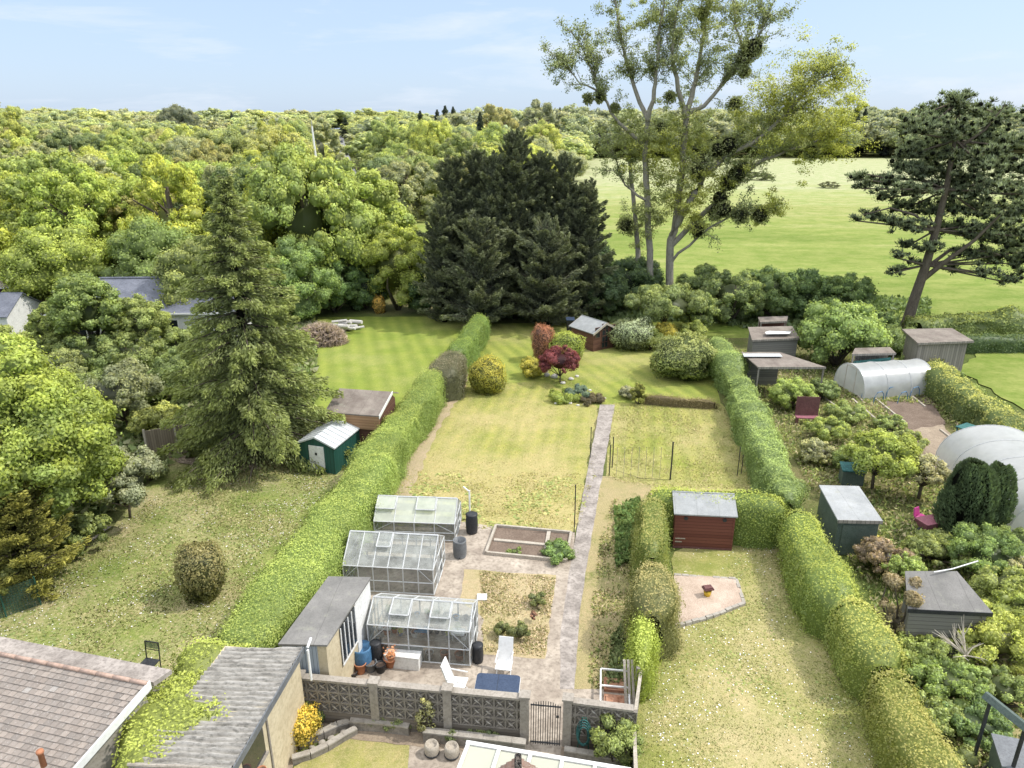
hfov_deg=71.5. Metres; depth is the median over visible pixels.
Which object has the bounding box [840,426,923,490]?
tree
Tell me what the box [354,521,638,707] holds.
patio
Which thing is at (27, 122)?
broadleaf tree
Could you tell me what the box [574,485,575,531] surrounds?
pole
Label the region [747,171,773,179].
broadleaf tree
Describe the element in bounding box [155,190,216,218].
broadleaf tree
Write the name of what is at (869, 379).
polytunnel
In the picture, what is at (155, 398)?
bush
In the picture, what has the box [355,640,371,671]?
barrel
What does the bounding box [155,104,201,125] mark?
broadleaf tree
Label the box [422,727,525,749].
wall
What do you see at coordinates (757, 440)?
hedge
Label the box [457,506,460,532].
door
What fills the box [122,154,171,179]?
broadleaf tree
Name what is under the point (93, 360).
bush
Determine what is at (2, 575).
bush
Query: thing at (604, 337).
door
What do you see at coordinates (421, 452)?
verge
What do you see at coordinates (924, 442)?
bush
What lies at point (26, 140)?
broadleaf tree
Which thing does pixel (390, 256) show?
bushy tree
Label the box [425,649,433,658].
plant pot
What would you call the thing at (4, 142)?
broadleaf tree
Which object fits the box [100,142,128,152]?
broadleaf tree
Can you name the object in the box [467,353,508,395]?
round shrub
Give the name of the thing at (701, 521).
garden shed
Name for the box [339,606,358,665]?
window
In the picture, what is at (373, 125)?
broadleaf tree
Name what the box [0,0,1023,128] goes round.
sky
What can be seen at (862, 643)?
hedge
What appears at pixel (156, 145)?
broadleaf tree
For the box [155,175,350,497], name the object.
fir tree
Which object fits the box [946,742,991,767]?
bush
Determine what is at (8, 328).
bush
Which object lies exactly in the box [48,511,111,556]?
bush
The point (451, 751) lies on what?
log planter
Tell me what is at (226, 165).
broadleaf tree
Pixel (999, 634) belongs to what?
bush
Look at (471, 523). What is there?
water butt
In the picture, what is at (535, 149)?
broadleaf tree
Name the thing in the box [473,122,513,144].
broadleaf tree
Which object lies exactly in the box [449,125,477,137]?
broadleaf tree
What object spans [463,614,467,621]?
plant pot
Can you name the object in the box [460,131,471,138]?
broadleaf tree
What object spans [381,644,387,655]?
plant pot
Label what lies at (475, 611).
door
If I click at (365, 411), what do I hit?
long shed
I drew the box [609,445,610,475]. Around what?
pole
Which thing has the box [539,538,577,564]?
vegetable plants
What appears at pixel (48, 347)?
bush
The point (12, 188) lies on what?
broadleaf tree
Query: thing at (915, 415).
soil bed
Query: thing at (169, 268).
broadleaf tree
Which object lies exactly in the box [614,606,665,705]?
hedge
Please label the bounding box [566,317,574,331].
dark bin
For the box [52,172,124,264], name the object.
broadleaf tree
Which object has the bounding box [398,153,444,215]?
broadleaf tree
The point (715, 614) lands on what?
stone edging
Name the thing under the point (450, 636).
plant pot
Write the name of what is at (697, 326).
bush
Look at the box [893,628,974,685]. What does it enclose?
bush
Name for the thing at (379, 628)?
seed tray
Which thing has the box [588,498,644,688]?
weeds
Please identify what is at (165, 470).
bush
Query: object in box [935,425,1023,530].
polytunnel
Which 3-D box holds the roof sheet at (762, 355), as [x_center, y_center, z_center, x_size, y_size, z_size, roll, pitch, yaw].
[15.024,-1.732,42.717,2.350,0.020,0.600,0,20,0]
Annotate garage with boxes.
[127,646,304,767]
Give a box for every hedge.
[111,632,258,767]
[211,368,446,647]
[425,349,470,402]
[446,312,491,372]
[612,560,685,662]
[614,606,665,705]
[622,495,674,584]
[642,391,718,409]
[644,483,790,551]
[707,336,814,519]
[772,504,865,642]
[818,593,914,704]
[856,667,971,767]
[922,355,1023,431]
[960,330,1023,353]
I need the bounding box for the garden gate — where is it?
[530,701,560,745]
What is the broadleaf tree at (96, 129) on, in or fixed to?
on the ground at (115, 515)
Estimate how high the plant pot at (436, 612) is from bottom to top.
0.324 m
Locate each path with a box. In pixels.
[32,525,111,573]
[560,404,614,688]
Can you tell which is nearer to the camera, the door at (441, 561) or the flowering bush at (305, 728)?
the flowering bush at (305, 728)
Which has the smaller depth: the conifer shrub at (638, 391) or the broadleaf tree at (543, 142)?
the conifer shrub at (638, 391)
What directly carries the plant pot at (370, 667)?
on the patio at (540, 678)
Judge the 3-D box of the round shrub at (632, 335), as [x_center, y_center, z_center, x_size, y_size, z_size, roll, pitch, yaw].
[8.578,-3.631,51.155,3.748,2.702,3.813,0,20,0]
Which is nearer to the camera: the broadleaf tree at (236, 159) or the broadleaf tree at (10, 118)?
the broadleaf tree at (236, 159)
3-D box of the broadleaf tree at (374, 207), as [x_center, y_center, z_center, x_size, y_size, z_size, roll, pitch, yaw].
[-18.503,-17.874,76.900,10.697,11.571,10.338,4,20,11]
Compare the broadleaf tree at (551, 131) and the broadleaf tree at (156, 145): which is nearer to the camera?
the broadleaf tree at (156, 145)
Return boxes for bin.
[369,639,381,660]
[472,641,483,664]
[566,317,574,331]
[838,461,866,487]
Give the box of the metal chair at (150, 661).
[140,640,161,667]
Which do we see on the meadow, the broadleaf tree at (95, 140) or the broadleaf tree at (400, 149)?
the broadleaf tree at (400, 149)
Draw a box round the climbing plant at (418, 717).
[415,697,435,731]
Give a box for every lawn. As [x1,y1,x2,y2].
[0,447,344,685]
[294,739,409,767]
[310,316,468,419]
[389,382,597,531]
[461,322,720,407]
[606,403,752,490]
[636,545,876,767]
[962,352,1023,408]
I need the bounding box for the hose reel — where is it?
[576,717,590,750]
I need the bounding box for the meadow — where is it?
[401,158,1023,337]
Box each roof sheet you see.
[743,354,782,356]
[765,331,790,333]
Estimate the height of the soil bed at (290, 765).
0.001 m
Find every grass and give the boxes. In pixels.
[412,382,599,472]
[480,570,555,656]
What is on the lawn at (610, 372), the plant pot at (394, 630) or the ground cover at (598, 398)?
the ground cover at (598, 398)
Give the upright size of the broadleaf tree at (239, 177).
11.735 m
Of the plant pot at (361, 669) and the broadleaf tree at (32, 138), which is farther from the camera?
the broadleaf tree at (32, 138)
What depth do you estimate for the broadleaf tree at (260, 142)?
140.05 m
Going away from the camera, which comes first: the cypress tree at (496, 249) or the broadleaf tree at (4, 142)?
the cypress tree at (496, 249)
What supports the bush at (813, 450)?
on the ground at (115, 515)
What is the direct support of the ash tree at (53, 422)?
on the ground at (115, 515)
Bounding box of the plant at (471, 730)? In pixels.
[444,728,499,740]
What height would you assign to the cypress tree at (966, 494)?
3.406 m
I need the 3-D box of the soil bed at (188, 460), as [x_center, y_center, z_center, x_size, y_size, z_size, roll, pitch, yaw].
[-14.526,3.498,34.386,3.835,0.001,5.070,-10,22,-26]
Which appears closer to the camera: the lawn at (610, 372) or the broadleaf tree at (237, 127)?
the lawn at (610, 372)
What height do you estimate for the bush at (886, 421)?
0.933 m
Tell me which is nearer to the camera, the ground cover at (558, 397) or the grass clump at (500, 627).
the grass clump at (500, 627)
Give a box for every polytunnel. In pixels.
[834,358,930,399]
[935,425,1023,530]
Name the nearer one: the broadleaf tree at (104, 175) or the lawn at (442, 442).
the lawn at (442, 442)
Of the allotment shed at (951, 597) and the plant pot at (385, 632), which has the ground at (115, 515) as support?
the allotment shed at (951, 597)
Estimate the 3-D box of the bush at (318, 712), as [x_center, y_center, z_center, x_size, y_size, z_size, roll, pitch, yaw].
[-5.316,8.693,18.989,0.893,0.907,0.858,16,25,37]
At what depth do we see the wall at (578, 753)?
17.79 m
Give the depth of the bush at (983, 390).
40.65 m
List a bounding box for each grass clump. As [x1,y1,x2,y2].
[493,621,508,635]
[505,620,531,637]
[528,591,546,606]
[530,610,536,619]
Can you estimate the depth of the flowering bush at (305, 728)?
18.20 m
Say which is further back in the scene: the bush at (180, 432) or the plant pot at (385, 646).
the bush at (180, 432)
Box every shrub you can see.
[80,444,163,517]
[167,536,234,605]
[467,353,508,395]
[518,355,541,377]
[530,322,554,358]
[537,344,580,381]
[548,329,586,357]
[607,315,654,351]
[629,382,647,403]
[649,331,717,381]
[655,321,677,337]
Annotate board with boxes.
[851,398,890,431]
[875,397,905,422]
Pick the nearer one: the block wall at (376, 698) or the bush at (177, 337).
the block wall at (376, 698)
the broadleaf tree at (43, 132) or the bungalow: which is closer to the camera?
the bungalow
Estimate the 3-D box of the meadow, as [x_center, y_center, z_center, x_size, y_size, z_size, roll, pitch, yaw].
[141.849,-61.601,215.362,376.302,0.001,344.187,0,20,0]
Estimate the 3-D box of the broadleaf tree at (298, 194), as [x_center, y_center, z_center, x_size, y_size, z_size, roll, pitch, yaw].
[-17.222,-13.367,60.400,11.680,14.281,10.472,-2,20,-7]
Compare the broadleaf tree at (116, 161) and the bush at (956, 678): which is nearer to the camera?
the bush at (956, 678)
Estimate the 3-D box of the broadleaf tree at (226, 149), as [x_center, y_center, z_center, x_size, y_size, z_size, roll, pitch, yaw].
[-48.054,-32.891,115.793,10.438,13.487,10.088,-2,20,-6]
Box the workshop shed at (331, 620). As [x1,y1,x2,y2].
[278,576,372,676]
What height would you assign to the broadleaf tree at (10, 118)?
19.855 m
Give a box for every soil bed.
[175,448,260,480]
[287,723,328,767]
[350,730,464,749]
[561,747,637,761]
[877,395,944,429]
[913,425,950,466]
[954,653,1023,767]
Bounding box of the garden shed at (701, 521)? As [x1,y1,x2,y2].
[671,491,737,550]
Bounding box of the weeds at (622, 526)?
[612,496,640,566]
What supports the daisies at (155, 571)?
on the lawn at (154, 488)
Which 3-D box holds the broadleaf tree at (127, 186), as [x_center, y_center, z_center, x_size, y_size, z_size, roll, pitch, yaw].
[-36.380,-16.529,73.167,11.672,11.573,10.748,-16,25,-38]
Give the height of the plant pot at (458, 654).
0.248 m
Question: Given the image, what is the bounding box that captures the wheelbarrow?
[915,514,943,532]
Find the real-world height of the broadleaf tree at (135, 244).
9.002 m
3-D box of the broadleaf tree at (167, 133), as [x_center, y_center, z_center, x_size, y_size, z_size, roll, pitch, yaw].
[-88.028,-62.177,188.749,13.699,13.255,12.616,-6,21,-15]
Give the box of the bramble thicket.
[884,324,907,355]
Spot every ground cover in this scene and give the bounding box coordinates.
[549,387,580,404]
[564,383,591,397]
[580,390,604,406]
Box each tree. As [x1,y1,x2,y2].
[0,102,28,138]
[0,129,29,151]
[0,138,22,160]
[0,147,27,158]
[0,148,119,266]
[0,153,24,173]
[0,170,15,205]
[0,173,27,209]
[0,199,20,223]
[0,222,112,300]
[0,227,16,270]
[0,330,138,550]
[0,435,91,601]
[10,140,56,156]
[15,157,120,261]
[16,117,36,126]
[17,121,58,136]
[17,131,38,142]
[19,136,40,144]
[23,301,79,343]
[24,150,53,158]
[36,123,83,140]
[40,127,98,157]
[43,269,126,343]
[46,152,123,179]
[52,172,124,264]
[75,144,106,157]
[76,125,94,134]
[76,131,111,152]
[78,357,167,426]
[81,149,138,175]
[83,211,196,276]
[89,124,107,133]
[95,171,124,181]
[100,120,137,139]
[100,128,145,149]
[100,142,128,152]
[103,183,176,232]
[105,141,155,160]
[105,149,140,179]
[106,127,131,140]
[108,170,199,220]
[110,291,178,347]
[116,152,211,234]
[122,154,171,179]
[134,126,162,134]
[136,125,165,137]
[139,140,166,159]
[142,128,178,143]
[148,234,242,306]
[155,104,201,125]
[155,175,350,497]
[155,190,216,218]
[157,133,208,159]
[158,124,194,142]
[161,156,210,179]
[163,132,186,142]
[167,201,279,279]
[169,133,193,140]
[171,157,183,164]
[175,125,207,133]
[184,143,230,163]
[188,161,235,168]
[190,164,254,214]
[191,128,244,154]
[197,162,257,187]
[201,138,233,157]
[217,152,246,166]
[219,124,248,139]
[237,124,323,159]
[238,128,255,138]
[239,150,272,166]
[241,138,376,270]
[241,148,261,159]
[242,184,286,242]
[246,156,276,166]
[249,116,295,144]
[261,235,341,319]
[277,117,316,146]
[290,111,345,160]
[316,258,367,312]
[323,143,337,160]
[326,155,416,265]
[338,118,348,137]
[341,264,387,310]
[350,168,387,215]
[356,153,405,172]
[357,143,408,169]
[359,220,428,310]
[363,115,403,158]
[370,117,407,156]
[371,142,419,159]
[376,160,442,219]
[398,149,424,158]
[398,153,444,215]
[406,120,418,131]
[406,126,417,148]
[406,270,431,309]
[409,117,454,156]
[412,127,619,326]
[415,111,423,121]
[432,134,488,158]
[433,109,439,120]
[434,156,469,198]
[437,137,476,158]
[441,105,448,115]
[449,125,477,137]
[450,124,470,129]
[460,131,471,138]
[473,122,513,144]
[474,103,519,130]
[475,112,484,131]
[478,140,502,147]
[481,142,503,150]
[482,146,496,152]
[518,98,561,133]
[523,119,565,150]
[524,142,553,168]
[525,136,559,167]
[538,0,883,309]
[555,149,589,177]
[579,264,629,316]
[595,242,616,269]
[610,256,665,303]
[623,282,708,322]
[671,290,720,329]
[675,263,724,298]
[699,269,768,322]
[738,264,805,316]
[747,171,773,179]
[783,266,834,319]
[792,296,895,366]
[808,271,880,310]
[818,181,840,187]
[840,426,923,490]
[844,87,1023,328]
[845,105,865,154]
[858,109,872,154]
[875,117,894,156]
[898,453,952,500]
[932,456,1001,535]
[990,460,1018,528]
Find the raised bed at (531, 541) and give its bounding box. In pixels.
[485,524,571,562]
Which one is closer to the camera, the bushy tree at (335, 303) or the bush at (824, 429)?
the bush at (824, 429)
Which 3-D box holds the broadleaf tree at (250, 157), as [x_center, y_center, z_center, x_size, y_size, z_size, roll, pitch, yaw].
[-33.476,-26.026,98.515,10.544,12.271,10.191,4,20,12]
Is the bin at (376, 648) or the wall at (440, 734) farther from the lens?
the bin at (376, 648)
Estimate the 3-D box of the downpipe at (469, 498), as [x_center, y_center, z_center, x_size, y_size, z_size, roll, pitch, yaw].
[-1.825,4.806,28.684,0.308,1.524,0.068,4,20,12]
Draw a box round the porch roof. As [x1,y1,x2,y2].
[499,753,536,767]
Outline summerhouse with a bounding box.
[569,315,616,351]
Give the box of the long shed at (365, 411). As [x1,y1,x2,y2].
[326,388,398,445]
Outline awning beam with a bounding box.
[973,691,1023,767]
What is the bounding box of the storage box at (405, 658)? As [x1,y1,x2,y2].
[384,643,423,670]
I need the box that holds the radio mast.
[311,120,316,155]
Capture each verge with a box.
[393,374,468,495]
[574,476,651,704]
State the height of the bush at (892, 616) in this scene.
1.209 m
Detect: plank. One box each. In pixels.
[623,659,626,703]
[627,659,630,703]
[631,659,634,704]
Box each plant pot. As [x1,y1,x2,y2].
[351,669,357,677]
[354,663,365,674]
[365,659,376,672]
[374,660,385,673]
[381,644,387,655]
[382,645,395,668]
[383,623,391,634]
[384,604,392,616]
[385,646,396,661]
[392,623,398,633]
[394,609,401,616]
[396,627,403,635]
[404,628,411,634]
[409,626,417,637]
[424,608,429,618]
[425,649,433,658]
[433,609,439,618]
[433,625,440,633]
[440,649,448,659]
[443,612,448,620]
[445,627,452,639]
[453,613,458,620]
[454,650,465,661]
[461,633,466,640]
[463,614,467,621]
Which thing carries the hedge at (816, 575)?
on the ground at (115, 515)
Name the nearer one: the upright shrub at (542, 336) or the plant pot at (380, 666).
the plant pot at (380, 666)
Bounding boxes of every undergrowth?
[22,314,319,558]
[508,282,932,333]
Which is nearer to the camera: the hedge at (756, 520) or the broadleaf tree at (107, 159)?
the hedge at (756, 520)
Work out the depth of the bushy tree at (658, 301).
51.63 m
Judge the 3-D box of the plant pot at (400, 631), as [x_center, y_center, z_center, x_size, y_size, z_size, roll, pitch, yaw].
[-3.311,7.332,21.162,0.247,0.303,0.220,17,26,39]
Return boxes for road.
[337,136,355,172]
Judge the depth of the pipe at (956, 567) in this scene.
21.83 m
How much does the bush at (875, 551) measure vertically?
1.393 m
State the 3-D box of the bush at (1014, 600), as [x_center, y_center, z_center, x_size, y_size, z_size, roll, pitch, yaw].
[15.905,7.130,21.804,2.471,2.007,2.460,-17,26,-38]
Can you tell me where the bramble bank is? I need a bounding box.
[901,304,1023,335]
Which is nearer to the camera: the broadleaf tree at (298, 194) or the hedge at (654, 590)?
the hedge at (654, 590)
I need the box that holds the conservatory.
[457,740,630,767]
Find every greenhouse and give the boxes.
[342,530,445,596]
[366,593,478,667]
[373,495,461,542]
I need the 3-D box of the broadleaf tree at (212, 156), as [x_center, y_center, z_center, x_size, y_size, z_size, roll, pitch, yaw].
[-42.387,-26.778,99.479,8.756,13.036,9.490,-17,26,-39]
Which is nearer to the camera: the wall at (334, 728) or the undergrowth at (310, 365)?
the wall at (334, 728)
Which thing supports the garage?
on the ground at (115, 515)
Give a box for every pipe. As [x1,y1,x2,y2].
[36,748,46,767]
[934,560,977,572]
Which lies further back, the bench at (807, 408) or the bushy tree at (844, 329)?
the bushy tree at (844, 329)
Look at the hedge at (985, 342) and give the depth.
50.01 m
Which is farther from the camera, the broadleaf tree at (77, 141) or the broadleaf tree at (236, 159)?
the broadleaf tree at (77, 141)
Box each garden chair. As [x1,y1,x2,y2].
[440,656,467,687]
[495,636,513,674]
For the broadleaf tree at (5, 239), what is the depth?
60.25 m
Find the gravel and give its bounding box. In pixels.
[673,575,741,623]
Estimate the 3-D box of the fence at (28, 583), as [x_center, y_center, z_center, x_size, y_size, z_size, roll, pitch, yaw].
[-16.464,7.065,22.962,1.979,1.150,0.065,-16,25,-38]
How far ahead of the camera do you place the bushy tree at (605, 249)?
63.44 m
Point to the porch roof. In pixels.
(517, 761)
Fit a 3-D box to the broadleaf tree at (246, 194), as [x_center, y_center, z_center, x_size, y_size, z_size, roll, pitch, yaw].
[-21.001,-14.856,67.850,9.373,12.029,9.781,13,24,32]
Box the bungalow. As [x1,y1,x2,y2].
[43,276,250,338]
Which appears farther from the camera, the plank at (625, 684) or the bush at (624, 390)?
the bush at (624, 390)
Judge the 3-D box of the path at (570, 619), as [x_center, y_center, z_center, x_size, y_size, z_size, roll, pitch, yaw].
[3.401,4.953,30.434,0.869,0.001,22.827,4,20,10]
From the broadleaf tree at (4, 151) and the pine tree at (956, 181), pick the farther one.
the broadleaf tree at (4, 151)
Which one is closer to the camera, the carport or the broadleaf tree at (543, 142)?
the carport
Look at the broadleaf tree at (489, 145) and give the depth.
184.05 m
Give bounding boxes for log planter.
[424,739,439,758]
[444,740,459,760]
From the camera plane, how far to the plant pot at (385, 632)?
21.16 m
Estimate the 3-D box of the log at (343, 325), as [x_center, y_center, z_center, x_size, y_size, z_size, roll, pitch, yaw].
[-13.023,-4.480,55.018,0.904,0.333,0.277,7,21,19]
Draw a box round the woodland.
[0,103,1023,160]
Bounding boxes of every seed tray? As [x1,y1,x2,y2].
[377,622,392,634]
[414,625,427,637]
[451,628,465,640]
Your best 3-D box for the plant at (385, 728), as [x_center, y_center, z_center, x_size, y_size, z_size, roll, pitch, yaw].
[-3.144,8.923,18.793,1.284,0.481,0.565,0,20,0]
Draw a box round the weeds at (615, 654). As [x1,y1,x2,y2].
[606,614,629,684]
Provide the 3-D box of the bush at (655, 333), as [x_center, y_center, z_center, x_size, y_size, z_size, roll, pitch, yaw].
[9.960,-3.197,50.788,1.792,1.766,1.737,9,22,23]
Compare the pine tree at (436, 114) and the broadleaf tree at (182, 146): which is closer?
the broadleaf tree at (182, 146)
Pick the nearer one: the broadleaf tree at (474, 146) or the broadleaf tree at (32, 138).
the broadleaf tree at (474, 146)
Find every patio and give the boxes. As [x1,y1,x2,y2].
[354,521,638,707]
[408,745,463,767]
[526,699,562,755]
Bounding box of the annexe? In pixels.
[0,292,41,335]
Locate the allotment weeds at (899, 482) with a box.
[737,349,1023,767]
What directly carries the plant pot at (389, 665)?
on the patio at (540, 678)
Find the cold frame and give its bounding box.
[600,668,629,703]
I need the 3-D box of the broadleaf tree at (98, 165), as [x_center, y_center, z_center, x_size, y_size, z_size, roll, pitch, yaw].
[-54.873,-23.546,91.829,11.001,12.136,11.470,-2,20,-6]
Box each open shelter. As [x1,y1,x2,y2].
[741,352,825,396]
[758,316,787,326]
[851,347,895,362]
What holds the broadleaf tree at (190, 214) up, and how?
on the ground at (115, 515)
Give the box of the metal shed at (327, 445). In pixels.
[296,420,359,474]
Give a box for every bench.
[361,543,437,570]
[374,628,467,662]
[382,610,470,645]
[795,396,820,422]
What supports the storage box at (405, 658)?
on the patio at (540, 678)
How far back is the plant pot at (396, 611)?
22.04 m
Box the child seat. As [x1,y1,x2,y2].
[913,506,924,520]
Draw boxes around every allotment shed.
[747,326,799,356]
[816,485,882,554]
[901,571,992,657]
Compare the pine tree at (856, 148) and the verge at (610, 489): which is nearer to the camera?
the verge at (610, 489)
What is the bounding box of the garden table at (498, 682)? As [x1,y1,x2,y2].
[474,673,520,692]
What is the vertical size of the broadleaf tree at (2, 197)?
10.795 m
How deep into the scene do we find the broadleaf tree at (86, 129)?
225.90 m
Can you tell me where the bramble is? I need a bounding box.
[878,571,924,624]
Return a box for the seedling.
[505,546,521,553]
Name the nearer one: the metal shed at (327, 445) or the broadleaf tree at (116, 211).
the metal shed at (327, 445)
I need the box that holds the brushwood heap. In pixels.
[299,320,348,347]
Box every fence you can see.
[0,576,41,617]
[142,424,192,457]
[632,666,641,767]
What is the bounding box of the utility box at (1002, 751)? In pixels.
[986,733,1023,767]
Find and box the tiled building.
[0,636,171,767]
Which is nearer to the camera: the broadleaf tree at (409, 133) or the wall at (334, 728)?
the wall at (334, 728)
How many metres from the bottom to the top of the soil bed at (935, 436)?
0.001 m
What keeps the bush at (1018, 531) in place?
on the ground at (115, 515)
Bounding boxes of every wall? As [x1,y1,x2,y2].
[292,725,357,765]
[298,719,349,749]
[300,669,530,744]
[349,717,409,735]
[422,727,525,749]
[562,692,636,749]
[564,746,631,765]
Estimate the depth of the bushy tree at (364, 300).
60.95 m
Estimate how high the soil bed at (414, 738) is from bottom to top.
0.001 m
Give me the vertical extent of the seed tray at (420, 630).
0.276 m
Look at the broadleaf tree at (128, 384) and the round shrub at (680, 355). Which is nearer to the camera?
the broadleaf tree at (128, 384)
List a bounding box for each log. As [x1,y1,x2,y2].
[332,319,346,322]
[338,324,349,327]
[349,319,362,323]
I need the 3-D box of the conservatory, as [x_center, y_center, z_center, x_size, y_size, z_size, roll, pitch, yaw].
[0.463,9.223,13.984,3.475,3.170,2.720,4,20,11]
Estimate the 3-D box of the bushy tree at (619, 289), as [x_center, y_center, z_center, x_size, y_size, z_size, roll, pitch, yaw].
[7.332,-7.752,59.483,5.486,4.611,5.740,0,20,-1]
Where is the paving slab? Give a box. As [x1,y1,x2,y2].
[477,593,486,600]
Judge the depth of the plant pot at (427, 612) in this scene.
21.84 m
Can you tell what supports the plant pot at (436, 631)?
on the staging bench at (439, 637)
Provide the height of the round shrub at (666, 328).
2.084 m
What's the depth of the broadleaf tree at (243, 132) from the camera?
160.47 m
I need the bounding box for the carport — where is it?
[0,281,45,313]
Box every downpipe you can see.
[306,637,312,680]
[463,486,470,510]
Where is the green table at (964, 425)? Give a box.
[955,423,975,430]
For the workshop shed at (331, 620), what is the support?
on the patio at (540, 678)
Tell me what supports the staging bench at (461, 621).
on the patio at (540, 678)
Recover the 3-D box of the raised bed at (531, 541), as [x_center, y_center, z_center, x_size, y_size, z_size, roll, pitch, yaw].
[0.671,6.069,27.170,3.087,0.172,2.024,3,20,9]
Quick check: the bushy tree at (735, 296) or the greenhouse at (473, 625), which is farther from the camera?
the bushy tree at (735, 296)
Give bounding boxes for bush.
[0,324,54,345]
[0,557,30,600]
[33,334,75,355]
[45,347,88,374]
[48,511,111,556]
[52,330,121,372]
[74,368,118,408]
[90,329,170,367]
[125,399,185,434]
[144,367,186,405]
[144,455,168,480]
[151,345,216,396]
[153,324,202,357]
[174,413,245,456]
[266,401,311,433]
[290,697,322,751]
[305,701,324,724]
[372,294,385,313]
[589,713,646,767]
[618,385,634,399]
[646,328,664,349]
[678,319,708,338]
[767,376,818,408]
[797,437,835,463]
[803,415,852,441]
[807,377,840,398]
[823,398,869,423]
[830,445,866,469]
[852,535,916,573]
[868,310,899,328]
[871,414,907,431]
[876,601,907,636]
[879,551,927,588]
[891,428,929,451]
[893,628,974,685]
[895,327,914,351]
[901,527,972,570]
[905,651,989,711]
[914,689,965,740]
[942,693,1014,752]
[945,521,1023,576]
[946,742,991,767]
[954,370,969,382]
[957,598,1023,675]
[967,564,1023,603]
[972,383,987,397]
[973,662,1023,712]
[980,523,1023,545]
[990,584,1023,619]
[1002,555,1023,573]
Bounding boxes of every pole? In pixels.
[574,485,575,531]
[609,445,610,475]
[612,437,613,467]
[669,442,673,479]
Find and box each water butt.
[453,536,466,559]
[465,511,477,534]
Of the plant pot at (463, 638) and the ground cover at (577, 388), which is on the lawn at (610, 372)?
the ground cover at (577, 388)
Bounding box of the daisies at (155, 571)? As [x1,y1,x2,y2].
[0,473,323,657]
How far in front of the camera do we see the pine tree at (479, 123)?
243.52 m
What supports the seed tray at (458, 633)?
on the staging bench at (439, 637)
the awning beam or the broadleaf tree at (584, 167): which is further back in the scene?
the broadleaf tree at (584, 167)
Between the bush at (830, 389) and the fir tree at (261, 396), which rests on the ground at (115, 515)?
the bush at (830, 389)
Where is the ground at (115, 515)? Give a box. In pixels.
[43,129,1023,767]
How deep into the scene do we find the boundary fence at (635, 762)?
18.31 m
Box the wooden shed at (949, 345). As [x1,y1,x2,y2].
[902,328,973,371]
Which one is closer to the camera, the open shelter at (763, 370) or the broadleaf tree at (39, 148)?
the open shelter at (763, 370)
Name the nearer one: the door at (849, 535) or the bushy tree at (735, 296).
the door at (849, 535)
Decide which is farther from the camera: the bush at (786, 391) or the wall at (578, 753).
the bush at (786, 391)
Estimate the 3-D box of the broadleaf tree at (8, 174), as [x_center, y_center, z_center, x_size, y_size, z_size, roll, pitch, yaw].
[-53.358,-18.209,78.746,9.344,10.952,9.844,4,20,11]
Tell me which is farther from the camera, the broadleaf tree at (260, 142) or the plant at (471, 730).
the broadleaf tree at (260, 142)
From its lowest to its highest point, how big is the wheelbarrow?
0.618 m
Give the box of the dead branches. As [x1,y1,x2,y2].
[934,617,987,662]
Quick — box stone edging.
[674,573,745,627]
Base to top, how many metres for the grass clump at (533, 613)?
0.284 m
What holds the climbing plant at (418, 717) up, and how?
on the soil bed at (414, 738)
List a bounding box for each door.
[308,445,325,471]
[437,544,442,582]
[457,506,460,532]
[472,607,476,641]
[601,323,608,348]
[838,525,859,554]
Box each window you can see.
[66,328,87,337]
[159,319,178,336]
[242,728,268,767]
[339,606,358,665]
[595,327,600,338]
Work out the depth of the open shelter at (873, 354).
43.85 m
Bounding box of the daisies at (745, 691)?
[645,546,876,767]
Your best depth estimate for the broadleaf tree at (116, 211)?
67.67 m
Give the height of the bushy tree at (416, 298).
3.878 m
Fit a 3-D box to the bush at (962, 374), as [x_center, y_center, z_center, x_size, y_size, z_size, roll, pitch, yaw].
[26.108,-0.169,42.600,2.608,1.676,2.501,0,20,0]
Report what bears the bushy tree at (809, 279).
on the meadow
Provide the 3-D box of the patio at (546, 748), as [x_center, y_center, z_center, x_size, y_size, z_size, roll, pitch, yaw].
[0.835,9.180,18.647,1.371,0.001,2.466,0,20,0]
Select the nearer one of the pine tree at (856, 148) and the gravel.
the gravel
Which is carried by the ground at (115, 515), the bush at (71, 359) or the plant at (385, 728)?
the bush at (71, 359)
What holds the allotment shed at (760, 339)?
on the ground at (115, 515)
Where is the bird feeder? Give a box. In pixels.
[702,584,713,596]
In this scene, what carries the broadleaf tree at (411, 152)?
on the meadow
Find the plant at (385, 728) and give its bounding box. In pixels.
[368,718,414,731]

